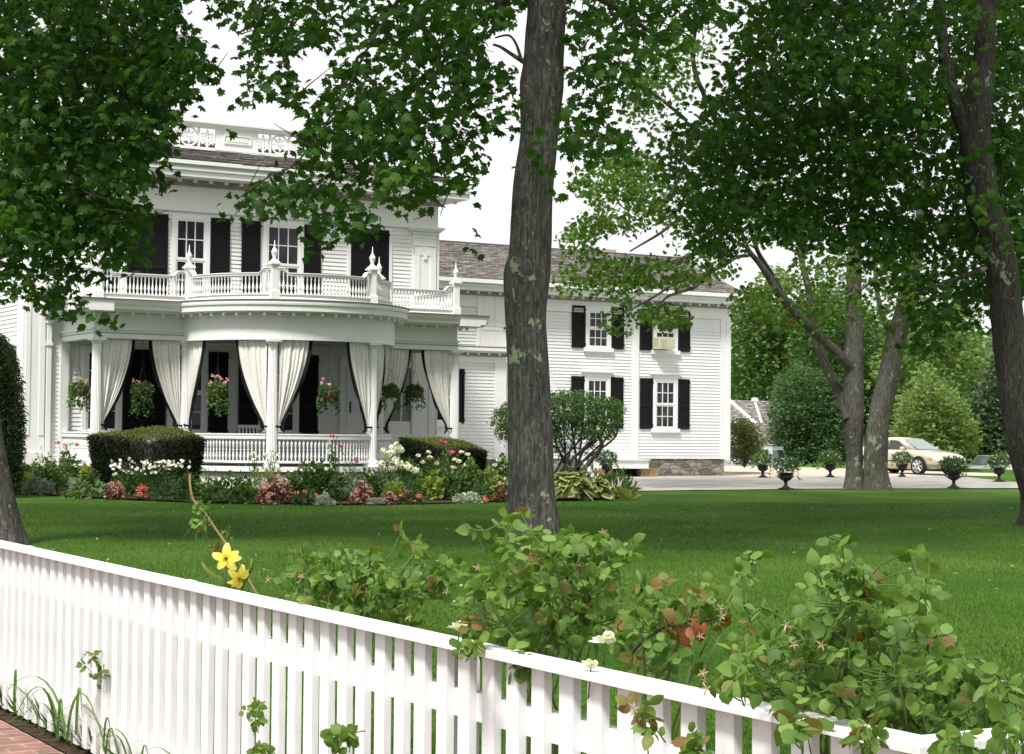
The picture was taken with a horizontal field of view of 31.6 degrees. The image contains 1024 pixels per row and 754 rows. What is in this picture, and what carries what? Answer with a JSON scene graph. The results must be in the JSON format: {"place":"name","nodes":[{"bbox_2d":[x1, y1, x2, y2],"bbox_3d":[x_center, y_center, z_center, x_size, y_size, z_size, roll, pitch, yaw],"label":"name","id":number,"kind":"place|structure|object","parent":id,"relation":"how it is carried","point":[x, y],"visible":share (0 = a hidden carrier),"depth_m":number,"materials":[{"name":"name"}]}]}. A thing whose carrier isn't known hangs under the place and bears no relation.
{"place":"outdoors","nodes":[
{"label":"outdoors","id":0,"kind":"place"},
{"bbox_2d":[0,720,63,753],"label":"sidewalk","id":1,"kind":"structure","parent":0,"point":[13,740],"depth_m":8.58,"materials":[{"name":"brick"}]},
{"bbox_2d":[0,452,1006,753],"bbox_3d":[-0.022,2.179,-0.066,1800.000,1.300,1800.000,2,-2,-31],"label":"ground","id":2,"kind":"structure","parent":0,"point":[506,460],"depth_m":162.75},
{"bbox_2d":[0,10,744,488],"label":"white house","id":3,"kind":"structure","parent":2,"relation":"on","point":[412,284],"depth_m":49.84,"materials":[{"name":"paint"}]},
{"bbox_2d":[66,354,90,411],"bbox_3d":[-11.002,-0.075,45.948,0.636,1.932,0.633,0,-2,19],"label":"hanging basket","id":4,"kind":"object","parent":3,"relation":"hanging from","point":[81,390],"visible":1,"depth_m":45.82,"materials":[{"name":"green plant"}]},
{"bbox_2d":[78,346,121,431],"bbox_3d":[-10.778,0.412,47.594,1.237,2.420,0.110,2,-2,-31],"label":"window","id":5,"kind":"structure","parent":3,"relation":"in","point":[114,422],"depth_m":47.45,"materials":[{"name":"white paint"}]},
{"bbox_2d":[88,213,126,292],"bbox_3d":[-10.667,-3.170,47.748,1.174,2.530,0.110,2,-2,-31],"label":"window","id":6,"kind":"structure","parent":3,"relation":"in","point":[90,265],"depth_m":47.82,"materials":[{"name":"white paint"}]},
{"bbox_2d":[101,339,134,429],"bbox_3d":[-9.860,0.196,44.986,0.990,2.270,0.205,2,-2,-31],"label":"curtain","id":7,"kind":"object","parent":3,"relation":"hanging from","point":[117,355],"visible":1,"depth_m":44.98,"materials":[{"name":"beige fabric"}]},
{"bbox_2d":[127,366,154,418],"bbox_3d":[-9.283,0.006,45.323,0.685,2.098,0.668,2,-2,-31],"label":"hanging basket","id":8,"kind":"object","parent":3,"relation":"hanging from","point":[138,392],"visible":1,"depth_m":45.21,"materials":[{"name":"green plant"}]},
{"bbox_2d":[149,340,181,427],"bbox_3d":[-8.709,0.228,45.666,1.001,2.270,0.203,2,-2,-31],"label":"curtain","id":9,"kind":"object","parent":3,"relation":"hanging from","point":[165,359],"visible":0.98,"depth_m":45.71,"materials":[{"name":"beige fabric"}]},
{"bbox_2d":[166,349,209,438],"bbox_3d":[-8.754,0.468,48.791,1.303,2.420,0.110,2,-2,-31],"label":"window","id":10,"kind":"structure","parent":3,"relation":"in","point":[199,416],"depth_m":49.00,"materials":[{"name":"white paint"}]},
{"bbox_2d":[170,214,209,295],"bbox_3d":[-8.691,-3.114,48.916,1.248,2.530,0.110,2,-2,-31],"label":"window","id":11,"kind":"structure","parent":3,"relation":"in","point":[186,230],"depth_m":48.95,"materials":[{"name":"white paint"}]},
{"bbox_2d":[183,341,205,430],"bbox_3d":[-8.014,0.233,45.599,1.018,2.270,0.212,-1,-2,45],"label":"curtain","id":12,"kind":"object","parent":3,"relation":"hanging from","point":[196,351],"visible":0.98,"depth_m":45.54,"materials":[{"name":"beige fabric"}]},
{"bbox_2d":[205,366,230,416],"bbox_3d":[-7.279,-0.013,44.858,0.654,2.048,0.638,2,-2,-31],"label":"hanging basket","id":13,"kind":"object","parent":3,"relation":"hanging from","point":[221,387],"visible":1,"depth_m":44.72,"materials":[{"name":"green metal"}]},
{"bbox_2d":[237,425,265,464],"bbox_3d":[-6.846,1.794,47.659,0.620,1.060,0.575,2,-2,-31],"label":"porch chair","id":14,"kind":"object","parent":3,"relation":"on","point":[239,427],"visible":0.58,"depth_m":47.84,"materials":[{"name":"white paint"}]},
{"bbox_2d":[236,340,267,431],"bbox_3d":[-6.403,0.219,44.614,0.913,2.270,0.204,0,-2,6],"label":"curtain","id":15,"kind":"object","parent":3,"relation":"hanging from","point":[252,357],"visible":1,"depth_m":44.63,"materials":[{"name":"beige fabric"}]},
{"bbox_2d":[258,352,301,439],"bbox_3d":[-6.455,0.533,50.150,1.356,2.420,0.110,2,-2,-31],"label":"window","id":16,"kind":"structure","parent":3,"relation":"in","point":[291,424],"depth_m":50.32,"materials":[{"name":"white paint"}]},
{"bbox_2d":[262,221,303,293],"bbox_3d":[-6.360,-3.049,50.294,1.379,2.530,0.110,2,-2,-31],"label":"window","id":17,"kind":"structure","parent":3,"relation":"in","point":[290,250],"depth_m":50.36,"materials":[{"name":"white paint"}]},
{"bbox_2d":[275,340,312,431],"bbox_3d":[-5.439,0.229,44.623,1.023,2.270,0.209,1,-2,-7],"label":"curtain","id":18,"kind":"object","parent":3,"relation":"hanging from","point":[294,357],"visible":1,"depth_m":44.64,"materials":[{"name":"beige fabric"}]},
{"bbox_2d":[316,370,340,415],"bbox_3d":[-4.531,-0.015,44.973,0.659,1.982,0.663,2,-2,-31],"label":"hanging basket","id":19,"kind":"object","parent":3,"relation":"hanging from","point":[324,394],"visible":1,"depth_m":44.84,"materials":[{"name":"green metal"}]},
{"bbox_2d":[338,356,365,460],"bbox_3d":[-4.321,0.923,51.416,1.272,3.000,0.090,2,-2,-31],"label":"door","id":20,"kind":"structure","parent":3,"relation":"in","point":[350,416],"depth_m":51.21,"materials":[{"name":"white paint"}]},
{"bbox_2d":[347,342,371,432],"bbox_3d":[-3.798,0.275,45.593,0.205,2.270,0.980,-1,-2,34],"label":"curtain","id":21,"kind":"object","parent":3,"relation":"hanging from","point":[358,358],"visible":1,"depth_m":45.65,"materials":[{"name":"beige fabric"}]},
{"bbox_2d":[377,345,385,427],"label":"curtain","id":22,"kind":"object","parent":3,"relation":"hanging from","point":[380,364],"visible":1,"depth_m":46.35,"materials":[{"name":"beige fabric"}]},
{"bbox_2d":[380,347,404,413],"bbox_3d":[-3.158,0.031,47.639,0.675,1.885,0.680,2,-2,-31],"label":"hanging basket","id":23,"kind":"object","parent":3,"relation":"hanging from","point":[391,390],"visible":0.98,"depth_m":47.49,"materials":[{"name":"green metal"}]},
{"bbox_2d":[383,349,410,432],"bbox_3d":[-3.167,0.384,48.944,0.986,2.270,0.205,2,-2,-31],"label":"curtain","id":24,"kind":"object","parent":3,"relation":"hanging from","point":[398,363],"visible":0.77,"depth_m":48.95,"materials":[{"name":"beige fabric"}]},
{"bbox_2d":[384,358,410,461],"bbox_3d":[-3.197,0.905,52.096,1.021,3.100,0.064,2,-2,-31],"label":"glazed door","id":25,"kind":"structure","parent":3,"relation":"in","point":[399,424],"depth_m":52.08,"materials":[{"name":"white paint"}]},
{"bbox_2d":[403,371,425,411],"bbox_3d":[-2.633,0.049,49.234,0.592,1.813,0.654,2,-2,-31],"label":"hanging basket","id":26,"kind":"object","parent":3,"relation":"hanging from","point":[416,391],"visible":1,"depth_m":49.13,"materials":[{"name":"green metal"}]},
{"bbox_2d":[421,350,451,433],"bbox_3d":[-2.038,0.415,49.610,1.057,2.270,0.203,2,-2,-31],"label":"curtain","id":27,"kind":"object","parent":3,"relation":"hanging from","point":[436,365],"visible":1,"depth_m":49.64,"materials":[{"name":"beige fabric"}]},
{"bbox_2d":[476,295,505,346],"bbox_3d":[-0.617,-1.868,59.912,1.226,1.830,0.120,2,-2,-31],"label":"door","id":28,"kind":"structure","parent":3,"relation":"in","point":[493,334],"depth_m":59.89,"materials":[{"name":"white paint"}]},
{"bbox_2d":[581,370,614,432],"bbox_3d":[2.936,0.865,61.925,1.296,2.140,0.160,2,-2,-31],"label":"window","id":29,"kind":"structure","parent":3,"relation":"in","point":[599,382],"depth_m":61.99,"materials":[{"name":"white paint"}]},
{"bbox_2d":[583,305,613,353],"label":"window","id":30,"kind":"structure","parent":3,"relation":"in","point":[597,341],"depth_m":62.00,"materials":[{"name":"white paint"}]},
{"bbox_2d":[650,310,679,356],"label":"window","id":31,"kind":"structure","parent":3,"relation":"in","point":[656,333],"depth_m":63.47,"materials":[{"name":"white paint"}]},
{"bbox_2d":[650,373,681,433],"bbox_3d":[5.388,0.934,63.375,1.292,2.140,0.160,2,-2,-31],"label":"window","id":32,"kind":"structure","parent":3,"relation":"in","point":[665,385],"depth_m":63.41,"materials":[{"name":"white paint"}]},
{"bbox_2d":[0,540,1023,753],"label":"picket fence","id":33,"kind":"object","parent":2,"relation":"on","point":[61,614],"visible":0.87,"depth_m":6.41,"materials":[{"name":"white paint"}]},
{"bbox_2d":[75,650,111,688],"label":"rose bush","id":34,"kind":"object","parent":33,"relation":"on","point":[98,675],"visible":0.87,"depth_m":8.05,"materials":[{"name":"green plant"}]},
{"bbox_2d":[184,474,257,593],"bbox_3d":[-1.153,0.633,7.197,0.300,0.494,0.227,1,-2,-11],"label":"rose cane","id":35,"kind":"object","parent":33,"relation":"on","point":[198,506],"visible":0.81,"depth_m":7.20,"materials":[{"name":"green plant"}]},
{"bbox_2d":[239,697,275,753],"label":"rose bush","id":36,"kind":"object","parent":33,"relation":"attached to","point":[258,706],"visible":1,"depth_m":6.14,"materials":[{"name":"green plant"}]},
{"bbox_2d":[449,631,532,691],"bbox_3d":[-0.042,0.794,5.017,0.270,0.171,0.207,1,-2,-1],"label":"rose bush","id":37,"kind":"object","parent":33,"relation":"attached to","point":[466,646],"visible":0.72,"depth_m":4.97,"materials":[{"name":"green plant"}]},
{"bbox_2d":[615,691,712,753],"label":"rose bush","id":38,"kind":"object","parent":33,"relation":"attached to","point":[692,742],"visible":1,"depth_m":4.15,"materials":[{"name":"green plant"}]},
{"bbox_2d":[770,697,1023,753],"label":"rose bush","id":39,"kind":"object","parent":33,"relation":"attached to","point":[790,729],"visible":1,"depth_m":3.41,"materials":[{"name":"green plant"}]},
{"bbox_2d":[724,446,785,466],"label":"parked suv","id":40,"kind":"object","parent":2,"relation":"on","point":[777,451],"visible":0.01,"depth_m":93.94,"materials":[{"name":"silver metal"}]},
{"bbox_2d":[730,287,784,400],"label":"woodland tree","id":41,"kind":"object","parent":2,"relation":"on","point":[748,376],"visible":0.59,"depth_m":110.89,"materials":[{"name":"green plant"}]},
{"bbox_2d":[730,398,864,460],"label":"outbuilding","id":42,"kind":"structure","parent":2,"relation":"on","point":[754,408],"depth_m":103.94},
{"bbox_2d":[762,355,845,467],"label":"round tree","id":43,"kind":"object","parent":2,"relation":"on","point":[809,432],"visible":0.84,"depth_m":100.89,"materials":[{"name":"green plant"}]},
{"bbox_2d":[731,306,999,436],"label":"woods","id":44,"kind":"object","parent":2,"relation":"on","point":[867,405],"visible":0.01,"depth_m":131.63,"materials":[{"name":"green plant"}]},
{"bbox_2d":[864,300,993,430],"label":"woodland tree","id":45,"kind":"object","parent":2,"relation":"on","point":[957,364],"visible":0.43,"depth_m":99.74,"materials":[{"name":"green plant"}]},
{"bbox_2d":[888,368,1006,461],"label":"woodland tree","id":46,"kind":"object","parent":2,"relation":"on","point":[963,394],"visible":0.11,"depth_m":116.91,"materials":[{"name":"green plant"}]},
{"bbox_2d":[967,333,1007,455],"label":"conifer tree","id":47,"kind":"object","parent":2,"relation":"on","point":[990,398],"visible":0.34,"depth_m":116.30,"materials":[{"name":"green plant"}]},
{"bbox_2d":[966,454,1012,469],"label":"off road vehicle","id":48,"kind":"object","parent":2,"relation":"on","point":[979,461],"visible":0.01,"depth_m":103.42,"materials":[{"name":"white paint"}]},
{"bbox_2d":[0,0,1023,414],"label":"sky","id":49,"kind":"structure","parent":0,"point":[494,190],"materials":[{"name":"white"}]},
{"bbox_2d":[15,468,1023,753],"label":"lawn","id":50,"kind":"structure","parent":0,"point":[927,498],"depth_m":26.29,"materials":[{"name":"green plant"}]},
{"bbox_2d":[0,333,29,487],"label":"yew column","id":51,"kind":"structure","parent":50,"relation":"on","point":[11,405],"depth_m":38.50,"materials":[{"name":"green plant"}]},
{"bbox_2d":[0,706,91,753],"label":"fence border","id":52,"kind":"object","parent":50,"relation":"on","point":[64,746],"depth_m":8.81,"materials":[{"name":"brick"}]},
{"bbox_2d":[3,676,94,744],"bbox_3d":[-2.243,1.555,8.383,0.364,0.312,1.227,2,-2,-31],"label":"daylily clump","id":53,"kind":"object","parent":52,"relation":"on","point":[55,718],"visible":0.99,"depth_m":8.39,"materials":[{"name":"green plant"}]},
{"bbox_2d":[37,704,147,753],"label":"daylily clump","id":54,"kind":"object","parent":52,"relation":"on","point":[107,743],"visible":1,"depth_m":7.78,"materials":[{"name":"green plant"}]},
{"bbox_2d":[0,0,227,544],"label":"maple tree","id":55,"kind":"object","parent":50,"relation":"on","point":[78,141],"visible":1,"depth_m":22.75,"materials":[{"name":"green plant"}]},
{"bbox_2d":[0,687,286,753],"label":"tall grass","id":56,"kind":"structure","parent":50,"relation":"on","point":[45,727],"depth_m":8.77,"materials":[{"name":"green plant"}]},
{"bbox_2d":[201,543,252,590],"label":"yellow lily","id":57,"kind":"object","parent":50,"relation":"on","point":[227,556],"visible":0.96,"depth_m":6.98,"materials":[{"name":"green plant"}]},
{"bbox_2d":[20,485,640,503],"bbox_3d":[-3.361,2.802,44.801,17.006,0.001,14.337,2,-2,-38],"label":"flower bed","id":58,"kind":"object","parent":50,"relation":"on","point":[348,501],"visible":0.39,"depth_m":38.57,"materials":[{"name":"soil"}]},
{"bbox_2d":[50,441,81,487],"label":"perennial plant","id":59,"kind":"object","parent":58,"relation":"on","point":[70,468],"visible":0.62,"depth_m":44.43,"materials":[{"name":"green plant"}]},
{"bbox_2d":[59,476,107,498],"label":"hosta plant","id":60,"kind":"object","parent":58,"relation":"on","point":[101,486],"visible":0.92,"depth_m":38.50,"materials":[{"name":"green plant"}]},
{"bbox_2d":[103,480,127,499],"bbox_3d":[-8.344,2.391,38.089,0.533,0.441,0.547,2,-2,-31],"label":"begonia","id":61,"kind":"object","parent":58,"relation":"on","point":[116,491],"visible":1,"depth_m":37.96,"materials":[{"name":"pink plant"}]},
{"bbox_2d":[86,425,206,491],"bbox_3d":[-8.386,1.886,41.587,2.812,1.620,1.712,1,-2,-15],"label":"clipped hedge","id":62,"kind":"object","parent":58,"relation":"on","point":[152,444],"visible":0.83,"depth_m":40.99,"materials":[{"name":"green plant"}]},
{"bbox_2d":[108,457,199,495],"bbox_3d":[-7.871,2.229,39.654,2.040,0.955,1.196,1,-2,-10],"label":"daisy clump","id":63,"kind":"object","parent":58,"relation":"on","point":[143,476],"visible":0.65,"depth_m":39.46,"materials":[{"name":"white plant"}]},
{"bbox_2d":[142,476,193,501],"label":"shade plant","id":64,"kind":"object","parent":58,"relation":"on","point":[175,492],"visible":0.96,"depth_m":37.41,"materials":[{"name":"green plant"}]},
{"bbox_2d":[165,470,205,498],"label":"filler plant","id":65,"kind":"object","parent":58,"relation":"on","point":[186,482],"visible":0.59,"depth_m":37.89,"materials":[{"name":"green plant"}]},
{"bbox_2d":[187,470,262,503],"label":"ground cover","id":66,"kind":"object","parent":58,"relation":"on","point":[239,488],"visible":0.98,"depth_m":36.57,"materials":[{"name":"green plant"}]},
{"bbox_2d":[255,474,293,504],"bbox_3d":[-4.792,2.270,36.532,0.778,0.640,0.835,2,-2,-31],"label":"begonia","id":67,"kind":"object","parent":58,"relation":"on","point":[279,490],"visible":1,"depth_m":36.41,"materials":[{"name":"pink plant"}]},
{"bbox_2d":[290,488,317,504],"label":"impatiens","id":68,"kind":"object","parent":58,"relation":"on","point":[297,497],"visible":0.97,"depth_m":36.19,"materials":[{"name":"green plant"}]},
{"bbox_2d":[289,458,350,501],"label":"perennial plant","id":69,"kind":"object","parent":58,"relation":"on","point":[310,476],"visible":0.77,"depth_m":37.70,"materials":[{"name":"green plant"}]},
{"bbox_2d":[348,480,375,504],"bbox_3d":[-3.038,2.335,36.537,0.535,0.522,0.570,2,-2,-31],"label":"begonia","id":70,"kind":"object","parent":58,"relation":"on","point":[357,496],"visible":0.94,"depth_m":36.47,"materials":[{"name":"pink plant"}]},
{"bbox_2d":[349,467,385,497],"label":"filler plant","id":71,"kind":"object","parent":58,"relation":"on","point":[372,480],"visible":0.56,"depth_m":38.92,"materials":[{"name":"green plant"}]},
{"bbox_2d":[366,441,422,491],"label":"phlox plant","id":72,"kind":"object","parent":58,"relation":"on","point":[391,452],"visible":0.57,"depth_m":40.94,"materials":[{"name":"white plant"}]},
{"bbox_2d":[397,488,424,504],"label":"impatiens","id":73,"kind":"object","parent":58,"relation":"on","point":[405,496],"visible":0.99,"depth_m":36.91,"materials":[{"name":"green plant"}]},
{"bbox_2d":[413,469,447,499],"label":"hosta plant","id":74,"kind":"object","parent":58,"relation":"on","point":[432,488],"visible":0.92,"depth_m":38.77,"materials":[{"name":"green plant"}]},
{"bbox_2d":[413,439,470,495],"bbox_3d":[-1.509,2.127,41.455,1.362,1.414,1.331,2,-2,-31],"label":"shasta plant","id":75,"kind":"object","parent":58,"relation":"on","point":[435,463],"visible":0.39,"depth_m":41.27,"materials":[{"name":"green plant"}]},
{"bbox_2d":[398,435,489,492],"bbox_3d":[-1.647,2.123,43.382,2.242,1.449,1.455,1,-2,-6],"label":"clipped hedge","id":76,"kind":"object","parent":58,"relation":"on","point":[413,446],"visible":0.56,"depth_m":42.88,"materials":[{"name":"green plant"}]},
{"bbox_2d":[437,466,471,499],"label":"perennial plant","id":77,"kind":"object","parent":58,"relation":"on","point":[450,482],"visible":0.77,"depth_m":38.93,"materials":[{"name":"green plant"}]},
{"bbox_2d":[452,456,488,496],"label":"filler plant","id":78,"kind":"object","parent":58,"relation":"on","point":[469,471],"visible":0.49,"depth_m":40.48,"materials":[{"name":"green plant"}]},
{"bbox_2d":[487,387,627,484],"bbox_3d":[1.144,1.502,45.981,3.600,2.514,2.481,1,-2,-2],"label":"leggy shrub","id":79,"kind":"object","parent":58,"relation":"on","point":[593,421],"visible":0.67,"depth_m":45.60,"materials":[{"name":"green plant"}]},
{"bbox_2d":[554,470,595,500],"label":"variegated hosta","id":80,"kind":"object","parent":58,"relation":"on","point":[562,484],"visible":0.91,"depth_m":39.92,"materials":[{"name":"green plant"}]},
{"bbox_2d":[578,478,616,499],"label":"variegated hosta","id":81,"kind":"object","parent":58,"relation":"on","point":[600,484],"visible":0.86,"depth_m":40.38,"materials":[{"name":"green plant"}]},
{"bbox_2d":[592,461,642,498],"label":"fern plant","id":82,"kind":"object","parent":58,"relation":"on","point":[611,476],"visible":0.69,"depth_m":41.38,"materials":[{"name":"green plant"}]},
{"bbox_2d":[320,723,365,753],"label":"rose bush","id":83,"kind":"object","parent":50,"relation":"on","point":[335,736],"visible":1,"depth_m":5.24,"materials":[{"name":"green plant"}]},
{"bbox_2d":[265,521,465,753],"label":"rose bush","id":84,"kind":"object","parent":50,"relation":"on","point":[367,567],"visible":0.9,"depth_m":6.54,"materials":[{"name":"green plant"}]},
{"bbox_2d":[200,0,739,546],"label":"maple tree","id":85,"kind":"object","parent":50,"relation":"on","point":[542,114],"visible":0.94,"depth_m":22.60,"materials":[{"name":"green plant"}]},
{"bbox_2d":[449,506,645,753],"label":"rose bush","id":86,"kind":"object","parent":50,"relation":"on","point":[537,605],"visible":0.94,"depth_m":5.19,"materials":[{"name":"green plant"}]},
{"bbox_2d":[607,549,776,739],"bbox_3d":[0.458,1.060,4.901,0.510,1.194,0.722,0,-2,19],"label":"rose bush","id":87,"kind":"object","parent":50,"relation":"on","point":[646,617],"visible":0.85,"depth_m":4.86,"materials":[{"name":"green plant"}]},
{"bbox_2d":[630,606,710,653],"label":"withered leaves","id":88,"kind":"object","parent":87,"relation":"attached to","point":[688,633],"visible":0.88,"depth_m":4.86,"materials":[{"name":"brown plant"}]},
{"bbox_2d":[550,1,949,489],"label":"maple tree","id":89,"kind":"object","parent":50,"relation":"on","point":[873,474],"visible":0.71,"depth_m":50.02,"materials":[{"name":"green plant"}]},
{"bbox_2d":[642,0,1023,525],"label":"maple tree","id":90,"kind":"object","parent":50,"relation":"on","point":[987,156],"visible":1,"depth_m":30.71,"materials":[{"name":"green plant"}]},
{"bbox_2d":[698,533,1023,753],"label":"rose bush","id":91,"kind":"object","parent":50,"relation":"on","point":[846,594],"visible":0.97,"depth_m":3.89,"materials":[{"name":"green plant"}]},
{"bbox_2d":[888,359,983,469],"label":"conical tree","id":92,"kind":"object","parent":50,"relation":"on","point":[954,436],"visible":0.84,"depth_m":78.59,"materials":[{"name":"green plant"}]},
{"bbox_2d":[504,466,996,476],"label":"gravel court","id":93,"kind":"object","parent":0,"point":[742,471],"visible":0.31,"depth_m":71.53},
{"bbox_2d":[725,414,769,467],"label":"corner shrub","id":94,"kind":"object","parent":93,"relation":"on","point":[747,435],"visible":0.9,"depth_m":68.86,"materials":[{"name":"green plant"}]},
{"bbox_2d":[863,437,964,474],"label":"sedan car","id":95,"kind":"object","parent":93,"relation":"on","point":[925,454],"visible":0.56,"depth_m":70.44,"materials":[{"name":"beige metal"}]},
{"bbox_2d":[743,265,813,399],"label":"woodland tree","id":96,"kind":"object","parent":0,"point":[766,328],"visible":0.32,"depth_m":109.67,"materials":[{"name":"green plant"}]},
{"bbox_2d":[559,474,1017,490],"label":"driveway","id":97,"kind":"structure","parent":0,"point":[698,483],"depth_m":55.95,"materials":[{"name":"grey stone"}]},
{"bbox_2d":[595,449,620,475],"bbox_3d":[3.178,2.835,59.838,0.992,1.000,0.885,-1,-2,36],"label":"garden urn","id":98,"kind":"object","parent":97,"relation":"on","point":[606,466],"visible":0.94,"depth_m":59.73,"materials":[{"name":"black metal"}]},
{"bbox_2d":[751,450,773,477],"bbox_3d":[8.642,2.968,62.158,0.948,0.984,0.902,0,-2,22],"label":"garden urn","id":99,"kind":"object","parent":97,"relation":"on","point":[763,466],"visible":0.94,"depth_m":62.07,"materials":[{"name":"black metal"}]},
{"bbox_2d":[769,454,801,488],"bbox_3d":[7.444,2.565,49.358,0.927,0.987,0.926,0,-2,18],"label":"garden urn","id":100,"kind":"object","parent":97,"relation":"on","point":[785,476],"visible":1,"depth_m":49.21,"materials":[{"name":"black metal"}]},
{"bbox_2d":[815,449,843,476],"bbox_3d":[11.180,3.018,63.787,0.982,1.034,1.018,-1,-2,35],"label":"garden urn","id":101,"kind":"object","parent":97,"relation":"on","point":[829,467],"visible":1,"depth_m":63.68,"materials":[{"name":"black metal"}]},
{"bbox_2d":[888,451,914,476],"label":"garden urn","id":102,"kind":"object","parent":97,"relation":"on","point":[902,467],"visible":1,"depth_m":65.43,"materials":[{"name":"black metal"}]},
{"bbox_2d":[939,454,970,487],"bbox_3d":[12.750,2.710,52.120,0.909,0.970,1.010,0,-2,31],"label":"garden urn","id":103,"kind":"object","parent":97,"relation":"on","point":[953,475],"visible":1,"depth_m":51.97,"materials":[{"name":"black metal"}]},
{"bbox_2d":[984,451,1010,481],"bbox_3d":[16.022,2.926,59.786,1.008,1.072,1.091,2,-2,-43],"label":"garden urn","id":104,"kind":"object","parent":97,"relation":"on","point":[999,470],"visible":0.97,"depth_m":59.61,"materials":[{"name":"black metal"}]},
{"bbox_2d":[784,275,899,404],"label":"woodland tree","id":105,"kind":"object","parent":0,"point":[838,339],"visible":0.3,"depth_m":105.13,"materials":[{"name":"green plant"}]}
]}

